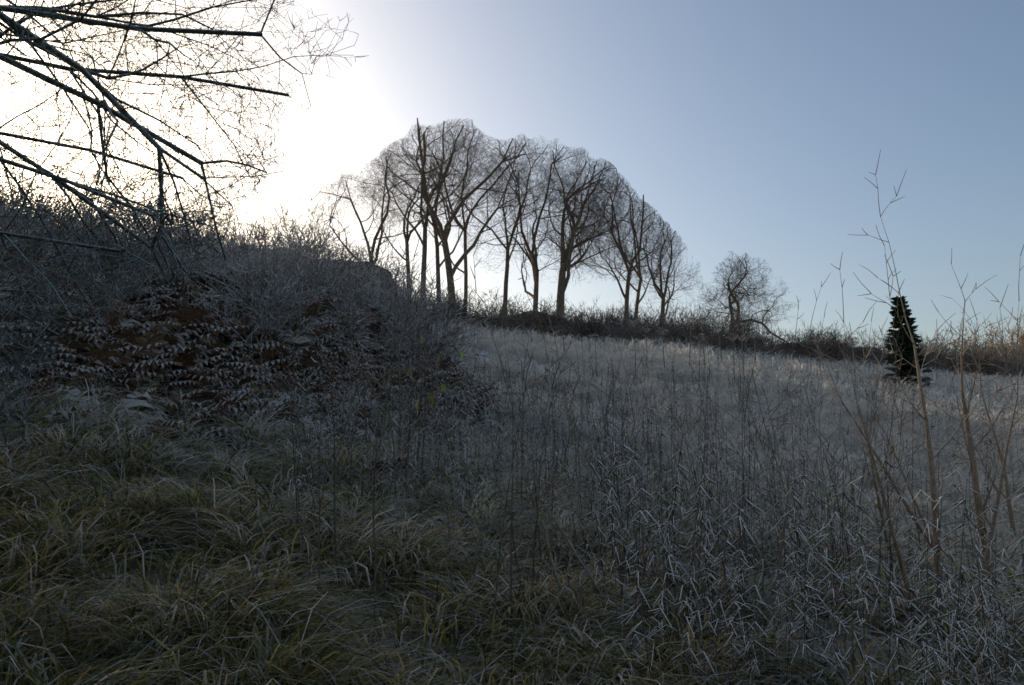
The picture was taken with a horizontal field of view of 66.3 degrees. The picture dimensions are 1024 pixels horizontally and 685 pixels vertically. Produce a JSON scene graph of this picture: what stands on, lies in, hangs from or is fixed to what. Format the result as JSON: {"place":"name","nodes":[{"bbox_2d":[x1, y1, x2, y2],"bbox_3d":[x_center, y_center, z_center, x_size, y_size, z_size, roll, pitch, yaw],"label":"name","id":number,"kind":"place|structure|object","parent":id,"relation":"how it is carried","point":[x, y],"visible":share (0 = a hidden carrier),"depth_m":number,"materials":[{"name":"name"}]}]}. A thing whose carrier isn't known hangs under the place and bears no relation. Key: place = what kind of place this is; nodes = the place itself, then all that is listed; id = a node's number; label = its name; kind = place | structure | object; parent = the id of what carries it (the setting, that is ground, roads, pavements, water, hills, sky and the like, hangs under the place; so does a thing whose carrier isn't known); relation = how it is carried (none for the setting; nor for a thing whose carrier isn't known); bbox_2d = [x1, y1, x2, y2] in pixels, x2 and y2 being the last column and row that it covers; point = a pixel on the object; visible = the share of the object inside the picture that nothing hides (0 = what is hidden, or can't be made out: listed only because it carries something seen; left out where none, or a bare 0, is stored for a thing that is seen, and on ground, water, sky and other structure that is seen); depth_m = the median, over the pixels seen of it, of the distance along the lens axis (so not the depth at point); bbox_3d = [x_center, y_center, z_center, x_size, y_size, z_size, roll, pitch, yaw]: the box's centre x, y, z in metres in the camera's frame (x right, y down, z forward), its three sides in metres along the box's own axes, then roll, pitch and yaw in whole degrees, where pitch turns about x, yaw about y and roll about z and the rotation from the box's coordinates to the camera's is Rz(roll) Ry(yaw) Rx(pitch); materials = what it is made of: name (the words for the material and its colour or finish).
{"place":"outdoors","nodes":[
{"label":"outdoors","id":0,"kind":"place"},
{"bbox_2d":[0,318,1023,684],"bbox_3d":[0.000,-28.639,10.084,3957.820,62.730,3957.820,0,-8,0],"label":"ground","id":1,"kind":"structure","parent":0,"point":[482,352],"depth_m":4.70,"materials":[{"name":"plant"}]},
{"bbox_2d":[8,317,345,388],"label":"leaves","id":2,"kind":"object","parent":1,"relation":"on","point":[217,358],"depth_m":12.20,"materials":[{"name":"plant"}]},
{"bbox_2d":[0,0,364,451],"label":"hawthorn twigs","id":3,"kind":"object","parent":1,"relation":"on","point":[106,144],"visible":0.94,"depth_m":3.18,"materials":[{"name":"brown wood"}]},
{"bbox_2d":[0,0,288,335],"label":"hawthorn boughs","id":4,"kind":"object","parent":3,"relation":"attached to","point":[76,66],"visible":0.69,"depth_m":3.21,"materials":[{"name":"brown plant"}]},
{"bbox_2d":[0,147,496,382],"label":"thicket","id":5,"kind":"object","parent":1,"relation":"on","point":[285,276],"depth_m":13.66,"materials":[{"name":"grey plant"}]},
{"bbox_2d":[0,225,531,478],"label":"bracken tips","id":6,"kind":"object","parent":1,"relation":"on","point":[97,345],"visible":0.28,"depth_m":10.57,"materials":[{"name":"plant"}]},
{"bbox_2d":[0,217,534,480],"bbox_3d":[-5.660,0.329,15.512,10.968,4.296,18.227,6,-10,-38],"label":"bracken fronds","id":7,"kind":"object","parent":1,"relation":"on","point":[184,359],"visible":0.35,"depth_m":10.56,"materials":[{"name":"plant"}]},
{"bbox_2d":[237,245,396,295],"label":"hedge","id":8,"kind":"object","parent":1,"relation":"on","point":[343,264],"visible":0.01,"depth_m":47.57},
{"bbox_2d":[389,338,463,408],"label":"leaves","id":9,"kind":"object","parent":1,"relation":"on","point":[443,387],"visible":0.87,"depth_m":8.30,"materials":[{"name":"plant"}]},
{"bbox_2d":[4,171,1023,379],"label":"scrub","id":10,"kind":"object","parent":1,"relation":"on","point":[831,342],"depth_m":48.67,"materials":[{"name":"plant"}]},
{"bbox_2d":[279,307,1023,684],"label":"dead stalks","id":11,"kind":"object","parent":1,"relation":"on","point":[795,561],"visible":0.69,"depth_m":4.43,"materials":[{"name":"plant"}]},
{"bbox_2d":[881,296,932,390],"bbox_3d":[17.096,0.061,34.130,2.126,4.211,2.141,0,-8,0],"label":"spruce","id":12,"kind":"object","parent":1,"relation":"on","point":[906,340],"depth_m":33.92,"materials":[{"name":"green plant"}]},
{"bbox_2d":[0,0,1023,358],"label":"sky","id":13,"kind":"structure","parent":0,"point":[755,128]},
{"bbox_2d":[217,150,1023,672],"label":"weeds","id":14,"kind":"object","parent":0,"point":[871,426],"depth_m":5.03,"materials":[{"name":"plant"}]}
]}

